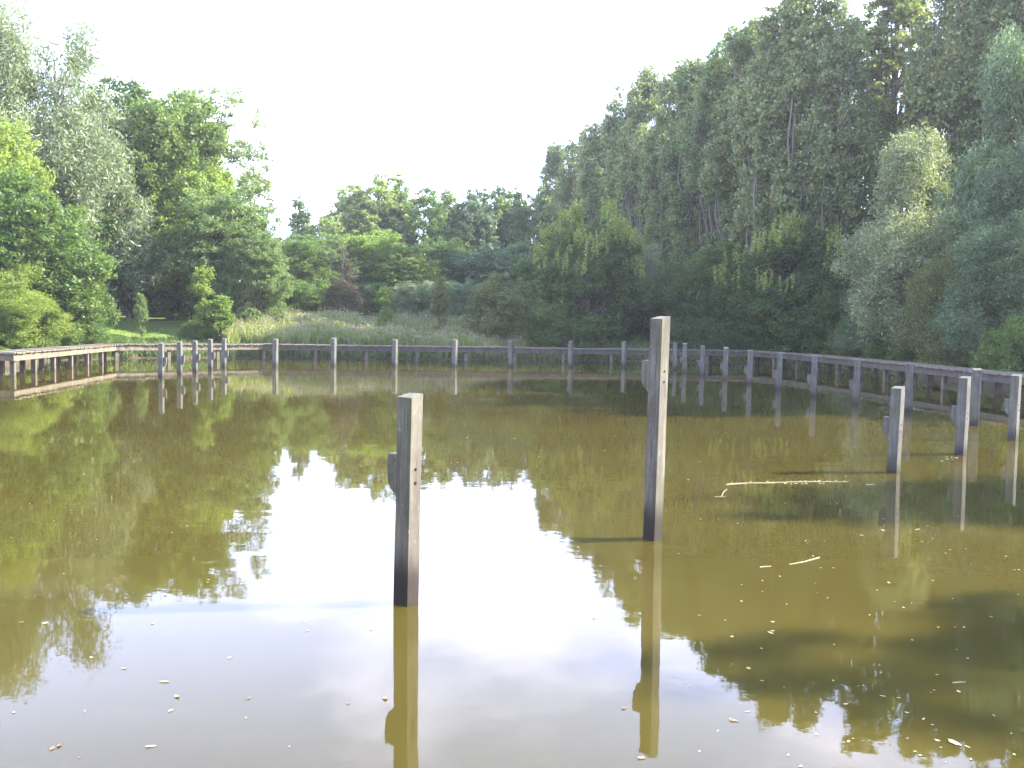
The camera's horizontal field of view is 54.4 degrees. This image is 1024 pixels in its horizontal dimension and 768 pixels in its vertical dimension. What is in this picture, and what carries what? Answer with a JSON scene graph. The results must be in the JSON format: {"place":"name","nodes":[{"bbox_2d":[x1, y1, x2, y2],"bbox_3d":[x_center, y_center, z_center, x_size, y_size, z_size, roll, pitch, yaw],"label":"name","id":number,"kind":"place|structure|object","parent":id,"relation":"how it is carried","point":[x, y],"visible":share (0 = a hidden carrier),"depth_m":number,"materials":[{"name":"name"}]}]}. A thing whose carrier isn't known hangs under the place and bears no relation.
{"place":"outdoors","nodes":[
{"label":"outdoors","id":0,"kind":"place"},
{"bbox_2d":[106,317,189,338],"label":"lawn grass","id":1,"kind":"structure","parent":0,"point":[129,320],"depth_m":54.70,"materials":[{"name":"green plant"}]},
{"bbox_2d":[0,0,943,252],"label":"sky","id":2,"kind":"structure","parent":0,"point":[458,95],"materials":[{"name":"white"}]},
{"bbox_2d":[0,315,1009,389],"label":"ground","id":3,"kind":"structure","parent":0,"point":[133,332],"depth_m":52.12,"materials":[{"name":"green plant"}]},
{"bbox_2d":[0,116,56,292],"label":"broadleaf tree","id":4,"kind":"object","parent":3,"relation":"on","point":[10,147],"visible":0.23,"depth_m":46.08,"materials":[{"name":"green plant"}]},
{"bbox_2d":[0,326,62,349],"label":"shrub","id":5,"kind":"object","parent":3,"relation":"on","point":[54,342],"visible":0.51,"depth_m":42.93,"materials":[{"name":"green plant"}]},
{"bbox_2d":[0,0,71,272],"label":"willow tree","id":6,"kind":"object","parent":3,"relation":"on","point":[7,38],"visible":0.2,"depth_m":50.32,"materials":[{"name":"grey plant"}]},
{"bbox_2d":[0,261,84,348],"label":"bush","id":7,"kind":"object","parent":3,"relation":"on","point":[21,306],"visible":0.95,"depth_m":42.24,"materials":[{"name":"green plant"}]},
{"bbox_2d":[0,162,119,332],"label":"broadleaf tree","id":8,"kind":"object","parent":3,"relation":"on","point":[67,279],"visible":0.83,"depth_m":44.02,"materials":[{"name":"green plant"}]},
{"bbox_2d":[18,295,113,345],"bbox_3d":[-20.200,-2.912,45.374,4.006,2.794,4.120,1,4,-3],"label":"bush","id":9,"kind":"object","parent":3,"relation":"on","point":[100,331],"visible":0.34,"depth_m":45.02,"materials":[{"name":"green plant"}]},
{"bbox_2d":[29,232,121,328],"bbox_3d":[-20.757,-4.513,46.980,4.338,5.439,4.408,-1,4,-31],"label":"bush","id":10,"kind":"object","parent":3,"relation":"on","point":[107,303],"visible":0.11,"depth_m":47.10,"materials":[{"name":"green plant"}]},
{"bbox_2d":[48,318,104,344],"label":"shrub","id":11,"kind":"object","parent":3,"relation":"on","point":[82,334],"visible":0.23,"depth_m":45.07,"materials":[{"name":"green plant"}]},
{"bbox_2d":[0,8,176,309],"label":"willow tree","id":12,"kind":"object","parent":3,"relation":"on","point":[90,174],"visible":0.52,"depth_m":53.00,"materials":[{"name":"green plant"}]},
{"bbox_2d":[61,146,158,304],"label":"broadleaf tree","id":13,"kind":"object","parent":3,"relation":"on","point":[106,220],"visible":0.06,"depth_m":55.73,"materials":[{"name":"green plant"}]},
{"bbox_2d":[62,73,211,317],"bbox_3d":[-24.267,-11.707,63.379,11.304,15.774,10.688,-1,4,-22],"label":"broadleaf tree","id":14,"kind":"object","parent":3,"relation":"on","point":[132,87],"visible":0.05,"depth_m":61.55,"materials":[{"name":"green plant"}]},
{"bbox_2d":[132,293,148,335],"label":"sapling","id":15,"kind":"object","parent":3,"relation":"on","point":[141,312],"visible":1,"depth_m":51.27,"materials":[{"name":"green plant"}]},
{"bbox_2d":[105,268,196,318],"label":"broadleaf tree","id":16,"kind":"object","parent":3,"relation":"on","point":[129,307],"visible":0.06,"depth_m":59.89,"materials":[{"name":"green plant"}]},
{"bbox_2d":[97,85,235,319],"bbox_3d":[-21.062,-11.173,61.590,10.177,15.018,9.818,2,4,9],"label":"broadleaf tree","id":17,"kind":"object","parent":3,"relation":"on","point":[162,128],"visible":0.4,"depth_m":58.99,"materials":[{"name":"green plant"}]},
{"bbox_2d":[123,214,216,319],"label":"broadleaf tree","id":18,"kind":"object","parent":3,"relation":"on","point":[177,312],"visible":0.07,"depth_m":59.22,"materials":[{"name":"green plant"}]},
{"bbox_2d":[133,140,246,319],"bbox_3d":[-19.178,-9.223,60.830,8.002,11.335,9.233,0,4,-21],"label":"broadleaf tree","id":19,"kind":"object","parent":3,"relation":"on","point":[225,181],"visible":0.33,"depth_m":58.07,"materials":[{"name":"green plant"}]},
{"bbox_2d":[176,318,217,339],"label":"shrub","id":20,"kind":"object","parent":3,"relation":"on","point":[189,331],"visible":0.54,"depth_m":50.40,"materials":[{"name":"green plant"}]},
{"bbox_2d":[185,263,215,337],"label":"sapling","id":21,"kind":"object","parent":3,"relation":"on","point":[199,283],"visible":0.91,"depth_m":50.00,"materials":[{"name":"green plant"}]},
{"bbox_2d":[202,295,240,342],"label":"sapling","id":22,"kind":"object","parent":3,"relation":"on","point":[221,316],"visible":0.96,"depth_m":50.02,"materials":[{"name":"green plant"}]},
{"bbox_2d":[172,83,280,279],"bbox_3d":[-19.293,-11.797,65.550,8.007,15.603,8.623,-1,4,-24],"label":"sparse tree","id":23,"kind":"object","parent":3,"relation":"on","point":[258,183],"visible":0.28,"depth_m":64.74,"materials":[{"name":"green plant"}]},
{"bbox_2d":[164,184,293,310],"bbox_3d":[-16.082,-7.168,56.682,7.048,8.254,6.663,0,4,-20],"label":"broadleaf tree","id":24,"kind":"object","parent":3,"relation":"on","point":[244,222],"visible":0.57,"depth_m":55.06,"materials":[{"name":"green plant"}]},
{"bbox_2d":[209,230,297,321],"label":"broadleaf tree","id":25,"kind":"object","parent":3,"relation":"on","point":[262,273],"visible":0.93,"depth_m":53.93,"materials":[{"name":"green plant"}]},
{"bbox_2d":[285,194,316,240],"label":"broadleaf tree","id":26,"kind":"object","parent":3,"relation":"on","point":[297,218],"visible":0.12,"depth_m":89.04,"materials":[{"name":"green plant"}]},
{"bbox_2d":[274,233,343,288],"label":"broadleaf tree","id":27,"kind":"object","parent":3,"relation":"on","point":[295,251],"visible":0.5,"depth_m":70.31,"materials":[{"name":"green plant"}]},
{"bbox_2d":[285,278,344,314],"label":"bush","id":28,"kind":"object","parent":3,"relation":"on","point":[306,290],"visible":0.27,"depth_m":62.95,"materials":[{"name":"green plant"}]},
{"bbox_2d":[288,209,363,275],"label":"broadleaf tree","id":29,"kind":"object","parent":3,"relation":"on","point":[335,226],"visible":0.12,"depth_m":89.53,"materials":[{"name":"green plant"}]},
{"bbox_2d":[290,232,377,309],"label":"broadleaf tree","id":30,"kind":"object","parent":3,"relation":"on","point":[337,241],"visible":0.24,"depth_m":72.48,"materials":[{"name":"green plant"}]},
{"bbox_2d":[316,245,372,319],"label":"conifer tree","id":31,"kind":"object","parent":3,"relation":"on","point":[351,295],"visible":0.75,"depth_m":60.48,"materials":[{"name":"grey plant"}]},
{"bbox_2d":[316,197,385,270],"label":"broadleaf tree","id":32,"kind":"object","parent":3,"relation":"on","point":[357,215],"visible":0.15,"depth_m":92.92,"materials":[{"name":"green plant"}]},
{"bbox_2d":[195,303,526,358],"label":"tall grass","id":33,"kind":"structure","parent":3,"relation":"on","point":[324,327],"depth_m":52.81,"materials":[{"name":"green plant"}]},
{"bbox_2d":[331,228,407,293],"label":"broadleaf tree","id":34,"kind":"object","parent":3,"relation":"on","point":[379,245],"visible":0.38,"depth_m":73.61,"materials":[{"name":"green plant"}]},
{"bbox_2d":[339,282,404,317],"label":"bush","id":35,"kind":"object","parent":3,"relation":"on","point":[374,307],"visible":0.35,"depth_m":63.47,"materials":[{"name":"green plant"}]},
{"bbox_2d":[331,171,428,267],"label":"broadleaf tree","id":36,"kind":"object","parent":3,"relation":"on","point":[384,192],"visible":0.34,"depth_m":93.94,"materials":[{"name":"green plant"}]},
{"bbox_2d":[373,285,393,327],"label":"sapling","id":37,"kind":"object","parent":3,"relation":"on","point":[386,313],"visible":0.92,"depth_m":55.59,"materials":[{"name":"green plant"}]},
{"bbox_2d":[363,242,454,311],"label":"broadleaf tree","id":38,"kind":"object","parent":3,"relation":"on","point":[396,261],"visible":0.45,"depth_m":72.10,"materials":[{"name":"green plant"}]},
{"bbox_2d":[380,279,457,320],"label":"bush","id":39,"kind":"object","parent":3,"relation":"on","point":[417,293],"visible":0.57,"depth_m":60.99,"materials":[{"name":"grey plant"}]},
{"bbox_2d":[391,185,451,276],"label":"broadleaf tree","id":40,"kind":"object","parent":3,"relation":"on","point":[435,227],"visible":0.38,"depth_m":93.86,"materials":[{"name":"green plant"}]},
{"bbox_2d":[428,275,452,331],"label":"sapling","id":41,"kind":"object","parent":3,"relation":"on","point":[438,303],"visible":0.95,"depth_m":55.70,"materials":[{"name":"green plant"}]},
{"bbox_2d":[411,237,477,293],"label":"broadleaf tree","id":42,"kind":"object","parent":3,"relation":"on","point":[444,249],"visible":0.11,"depth_m":76.33,"materials":[{"name":"green plant"}]},
{"bbox_2d":[428,186,469,259],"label":"broadleaf tree","id":43,"kind":"object","parent":3,"relation":"on","point":[445,197],"visible":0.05,"depth_m":96.56,"materials":[{"name":"green plant"}]},
{"bbox_2d":[432,276,493,319],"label":"bush","id":44,"kind":"object","parent":3,"relation":"on","point":[457,293],"visible":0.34,"depth_m":60.59,"materials":[{"name":"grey plant"}]},
{"bbox_2d":[442,186,503,256],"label":"broadleaf tree","id":45,"kind":"object","parent":3,"relation":"on","point":[474,222],"visible":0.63,"depth_m":97.75,"materials":[{"name":"green plant"}]},
{"bbox_2d":[441,246,516,309],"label":"broadleaf tree","id":46,"kind":"object","parent":3,"relation":"on","point":[493,263],"visible":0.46,"depth_m":73.82,"materials":[{"name":"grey plant"}]},
{"bbox_2d":[47,334,922,377],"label":"bank grass","id":47,"kind":"structure","parent":3,"relation":"on","point":[537,356],"depth_m":51.65,"materials":[{"name":"green plant"}]},
{"bbox_2d":[466,184,525,254],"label":"broadleaf tree","id":48,"kind":"object","parent":3,"relation":"on","point":[510,232],"visible":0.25,"depth_m":101.23,"materials":[{"name":"green plant"}]},
{"bbox_2d":[460,271,552,339],"bbox_3d":[-0.178,-4.067,55.190,5.552,4.320,5.464,2,4,10],"label":"bush","id":49,"kind":"object","parent":3,"relation":"on","point":[490,318],"visible":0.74,"depth_m":54.27,"materials":[{"name":"green plant"}]},
{"bbox_2d":[479,239,548,314],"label":"broadleaf tree","id":50,"kind":"object","parent":3,"relation":"on","point":[522,248],"visible":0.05,"depth_m":78.29,"materials":[{"name":"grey plant"}]},
{"bbox_2d":[513,187,556,254],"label":"broadleaf tree","id":51,"kind":"object","parent":3,"relation":"on","point":[530,218],"visible":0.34,"depth_m":101.41,"materials":[{"name":"green plant"}]},
{"bbox_2d":[505,243,577,309],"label":"broadleaf tree","id":52,"kind":"object","parent":3,"relation":"on","point":[525,267],"visible":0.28,"depth_m":72.04,"materials":[{"name":"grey plant"}]},
{"bbox_2d":[519,297,570,347],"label":"bush","id":53,"kind":"object","parent":3,"relation":"on","point":[538,315],"visible":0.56,"depth_m":54.06,"materials":[{"name":"green plant"}]},
{"bbox_2d":[530,140,573,254],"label":"poplar tree","id":54,"kind":"object","parent":3,"relation":"on","point":[554,161],"visible":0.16,"depth_m":102.06,"materials":[{"name":"green plant"}]},
{"bbox_2d":[530,323,576,347],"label":"shrub","id":55,"kind":"object","parent":3,"relation":"on","point":[558,335],"visible":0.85,"depth_m":53.51,"materials":[{"name":"green plant"}]},
{"bbox_2d":[548,129,594,265],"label":"poplar tree","id":56,"kind":"object","parent":3,"relation":"on","point":[562,195],"visible":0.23,"depth_m":95.41,"materials":[{"name":"green plant"}]},
{"bbox_2d":[560,316,611,347],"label":"shrub","id":57,"kind":"object","parent":3,"relation":"on","point":[581,334],"visible":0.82,"depth_m":53.29,"materials":[{"name":"green plant"}]},
{"bbox_2d":[525,196,653,341],"bbox_3d":[4.121,-6.455,56.848,7.139,8.446,7.576,0,4,-19],"label":"bush","id":58,"kind":"object","parent":3,"relation":"on","point":[600,295],"visible":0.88,"depth_m":55.12,"materials":[{"name":"green plant"}]},
{"bbox_2d":[572,121,617,254],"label":"poplar tree","id":59,"kind":"object","parent":3,"relation":"on","point":[593,157],"visible":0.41,"depth_m":87.16,"materials":[{"name":"green plant"}]},
{"bbox_2d":[596,82,640,233],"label":"poplar tree","id":60,"kind":"object","parent":3,"relation":"on","point":[614,122],"visible":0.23,"depth_m":81.54,"materials":[{"name":"green plant"}]},
{"bbox_2d":[614,63,666,257],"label":"poplar tree","id":61,"kind":"object","parent":3,"relation":"on","point":[642,109],"visible":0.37,"depth_m":75.09,"materials":[{"name":"green plant"}]},
{"bbox_2d":[627,234,669,334],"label":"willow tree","id":62,"kind":"object","parent":3,"relation":"on","point":[652,266],"visible":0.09,"depth_m":58.80,"materials":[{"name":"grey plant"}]},
{"bbox_2d":[635,64,686,283],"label":"poplar tree","id":63,"kind":"object","parent":3,"relation":"on","point":[652,174],"visible":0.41,"depth_m":70.34,"materials":[{"name":"green plant"}]},
{"bbox_2d":[638,252,716,340],"bbox_3d":[9.523,-4.850,56.965,5.346,5.319,5.261,2,4,19],"label":"bush","id":64,"kind":"object","parent":3,"relation":"on","point":[684,305],"visible":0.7,"depth_m":55.77,"materials":[{"name":"green plant"}]},
{"bbox_2d":[669,322,705,348],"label":"shrub","id":65,"kind":"object","parent":3,"relation":"on","point":[680,335],"visible":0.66,"depth_m":53.64,"materials":[{"name":"green plant"}]},
{"bbox_2d":[655,55,729,275],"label":"poplar tree","id":66,"kind":"object","parent":3,"relation":"on","point":[685,211],"visible":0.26,"depth_m":65.73,"materials":[{"name":"green plant"}]},
{"bbox_2d":[672,23,749,278],"bbox_3d":[12.813,-12.552,62.353,5.653,18.879,5.445,4,5,39],"label":"poplar tree","id":67,"kind":"object","parent":3,"relation":"on","point":[718,75],"visible":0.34,"depth_m":61.32,"materials":[{"name":"green plant"}]},
{"bbox_2d":[679,235,743,306],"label":"broadleaf tree","id":68,"kind":"object","parent":3,"relation":"on","point":[712,255],"visible":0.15,"depth_m":58.47,"materials":[{"name":"green plant"}]},
{"bbox_2d":[692,278,766,349],"bbox_3d":[12.320,-3.716,54.828,4.870,4.336,4.849,1,4,2],"label":"bush","id":69,"kind":"object","parent":3,"relation":"on","point":[711,311],"visible":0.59,"depth_m":53.56,"materials":[{"name":"green plant"}]},
{"bbox_2d":[694,12,776,265],"bbox_3d":[13.727,-12.149,59.333,5.696,19.238,5.610,2,4,9],"label":"poplar tree","id":70,"kind":"object","parent":3,"relation":"on","point":[723,182],"visible":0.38,"depth_m":58.56,"materials":[{"name":"green plant"}]},
{"bbox_2d":[725,236,782,308],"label":"broadleaf tree","id":71,"kind":"object","parent":3,"relation":"on","point":[746,265],"visible":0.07,"depth_m":57.18,"materials":[{"name":"green plant"}]},
{"bbox_2d":[723,276,807,352],"bbox_3d":[14.227,-3.675,53.890,4.934,4.418,4.798,-2,5,-39],"label":"bush","id":72,"kind":"object","parent":3,"relation":"on","point":[762,340],"visible":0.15,"depth_m":53.09,"materials":[{"name":"green plant"}]},
{"bbox_2d":[724,1,809,281],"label":"poplar tree","id":73,"kind":"object","parent":3,"relation":"on","point":[749,143],"visible":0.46,"depth_m":55.42,"materials":[{"name":"green plant"}]},
{"bbox_2d":[713,204,853,351],"bbox_3d":[15.411,-5.629,53.819,8.422,8.105,7.937,-2,5,-38],"label":"bush","id":74,"kind":"object","parent":3,"relation":"on","point":[777,247],"visible":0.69,"depth_m":52.16,"materials":[{"name":"green plant"}]},
{"bbox_2d":[753,0,856,306],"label":"poplar tree","id":75,"kind":"object","parent":3,"relation":"on","point":[802,23],"visible":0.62,"depth_m":53.27,"materials":[{"name":"green plant"}]},
{"bbox_2d":[799,282,852,353],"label":"bush","id":76,"kind":"object","parent":3,"relation":"on","point":[830,297],"visible":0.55,"depth_m":50.30,"materials":[{"name":"green plant"}]},
{"bbox_2d":[791,216,872,321],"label":"broadleaf tree","id":77,"kind":"object","parent":3,"relation":"on","point":[849,227],"visible":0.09,"depth_m":52.50,"materials":[{"name":"green plant"}]},
{"bbox_2d":[789,0,890,279],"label":"poplar tree","id":78,"kind":"object","parent":3,"relation":"on","point":[846,197],"visible":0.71,"depth_m":52.15,"materials":[{"name":"green plant"}]},
{"bbox_2d":[818,323,870,356],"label":"shrub","id":79,"kind":"object","parent":3,"relation":"on","point":[825,349],"visible":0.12,"depth_m":49.59,"materials":[{"name":"green plant"}]},
{"bbox_2d":[830,272,915,357],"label":"willow tree","id":80,"kind":"object","parent":3,"relation":"on","point":[848,345],"visible":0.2,"depth_m":47.32,"materials":[{"name":"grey plant"}]},
{"bbox_2d":[862,339,894,359],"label":"shrub","id":81,"kind":"object","parent":3,"relation":"on","point":[873,351],"visible":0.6,"depth_m":45.57,"materials":[{"name":"green plant"}]},
{"bbox_2d":[851,0,935,242],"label":"poplar tree","id":82,"kind":"object","parent":3,"relation":"on","point":[886,63],"visible":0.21,"depth_m":54.16,"materials":[{"name":"green plant"}]},
{"bbox_2d":[827,122,967,351],"bbox_3d":[18.796,-6.573,46.681,7.572,11.227,6.959,1,4,-2],"label":"willow tree","id":83,"kind":"object","parent":3,"relation":"on","point":[901,169],"visible":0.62,"depth_m":45.45,"materials":[{"name":"green plant"}]},
{"bbox_2d":[885,347,921,361],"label":"shrub","id":84,"kind":"object","parent":3,"relation":"on","point":[895,355],"visible":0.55,"depth_m":43.73,"materials":[{"name":"green plant"}]},
{"bbox_2d":[895,0,988,216],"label":"poplar tree","id":85,"kind":"object","parent":3,"relation":"on","point":[951,16],"visible":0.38,"depth_m":51.19,"materials":[{"name":"green plant"}]},
{"bbox_2d":[911,339,976,367],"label":"shrub","id":86,"kind":"object","parent":3,"relation":"on","point":[936,358],"visible":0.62,"depth_m":40.47,"materials":[{"name":"green plant"}]},
{"bbox_2d":[888,240,1009,366],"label":"willow tree","id":87,"kind":"object","parent":3,"relation":"on","point":[927,297],"visible":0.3,"depth_m":41.74,"materials":[{"name":"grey plant"}]},
{"bbox_2d":[921,206,1023,360],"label":"willow tree","id":88,"kind":"object","parent":3,"relation":"on","point":[1006,294],"visible":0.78,"depth_m":39.30,"materials":[{"name":"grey plant"}]},
{"bbox_2d":[927,20,1023,329],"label":"willow tree","id":89,"kind":"object","parent":3,"relation":"on","point":[999,197],"visible":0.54,"depth_m":42.26,"materials":[{"name":"green plant"}]},
{"bbox_2d":[939,0,1023,210],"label":"poplar tree","id":90,"kind":"object","parent":3,"relation":"on","point":[989,17],"visible":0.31,"depth_m":49.44,"materials":[{"name":"green plant"}]},
{"bbox_2d":[968,326,1023,370],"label":"shrub","id":91,"kind":"object","parent":3,"relation":"on","point":[991,345],"visible":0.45,"depth_m":36.60,"materials":[{"name":"green plant"}]},
{"bbox_2d":[975,0,1023,209],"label":"poplar tree","id":92,"kind":"object","parent":3,"relation":"on","point":[1019,13],"visible":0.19,"depth_m":48.71,"materials":[{"name":"green plant"}]},
{"bbox_2d":[996,314,1023,372],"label":"shrub","id":93,"kind":"object","parent":3,"relation":"on","point":[1013,337],"visible":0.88,"depth_m":35.32,"materials":[{"name":"green plant"}]},
{"bbox_2d":[0,357,1023,767],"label":"pond water","id":94,"kind":"structure","parent":0,"point":[562,613],"depth_m":8.64,"materials":[{"name":"liquid"}]},
{"bbox_2d":[387,393,422,606],"bbox_3d":[-0.845,1.326,7.680,0.260,2.518,0.172,4,5,36],"label":"mooring post","id":95,"kind":"object","parent":94,"relation":"in","point":[404,469],"visible":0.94,"depth_m":7.58,"materials":[{"name":"grey wood"}]},
{"bbox_2d":[0,343,1023,400],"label":"boardwalk","id":96,"kind":"structure","parent":94,"relation":"in","point":[56,353],"depth_m":43.92,"materials":[{"name":"grey wood"}]},
{"bbox_2d":[641,316,669,540],"bbox_3d":[1.403,0.892,10.067,0.184,3.148,0.263,-3,5,-45],"label":"mooring post","id":97,"kind":"object","parent":94,"relation":"in","point":[654,372],"visible":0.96,"depth_m":9.96,"materials":[{"name":"grey wood"}]},
{"bbox_2d":[807,355,817,396],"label":"mooring post","id":98,"kind":"object","parent":94,"relation":"in","point":[812,379],"visible":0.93,"depth_m":30.18,"materials":[{"name":"grey wood"}]},
{"bbox_2d":[849,358,860,403],"bbox_3d":[9.513,0.367,27.736,0.299,2.162,0.186,2,4,18],"label":"mooring post","id":99,"kind":"object","parent":94,"relation":"in","point":[854,385],"visible":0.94,"depth_m":27.61,"materials":[{"name":"grey wood"}]},
{"bbox_2d":[882,386,904,473],"bbox_3d":[5.676,1.126,14.937,0.273,2.192,0.179,5,5,44],"label":"mooring post","id":100,"kind":"object","parent":94,"relation":"in","point":[892,425],"visible":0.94,"depth_m":14.82,"materials":[{"name":"grey wood"}]},
{"bbox_2d":[904,362,913,412],"bbox_3d":[10.009,0.535,25.312,0.298,2.161,0.184,2,4,20],"label":"mooring post","id":101,"kind":"object","parent":94,"relation":"in","point":[909,387],"visible":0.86,"depth_m":25.18,"materials":[{"name":"grey wood"}]},
{"bbox_2d":[951,376,970,454],"bbox_3d":[7.695,0.986,17.183,0.160,2.246,0.273,-2,5,-42],"label":"mooring post","id":102,"kind":"object","parent":94,"relation":"in","point":[960,414],"visible":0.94,"depth_m":17.07,"materials":[{"name":"grey wood"}]},
{"bbox_2d":[969,368,981,425],"bbox_3d":[10.240,0.737,22.197,0.298,2.175,0.192,2,4,21],"label":"mooring post","id":103,"kind":"object","parent":94,"relation":"in","point":[975,395],"visible":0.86,"depth_m":22.07,"materials":[{"name":"grey wood"}]},
{"bbox_2d":[1004,374,1021,440],"bbox_3d":[9.760,0.898,19.521,0.191,2.187,0.273,-2,5,-43],"label":"mooring post","id":104,"kind":"object","parent":94,"relation":"in","point":[1012,407],"visible":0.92,"depth_m":19.41,"materials":[{"name":"grey wood"}]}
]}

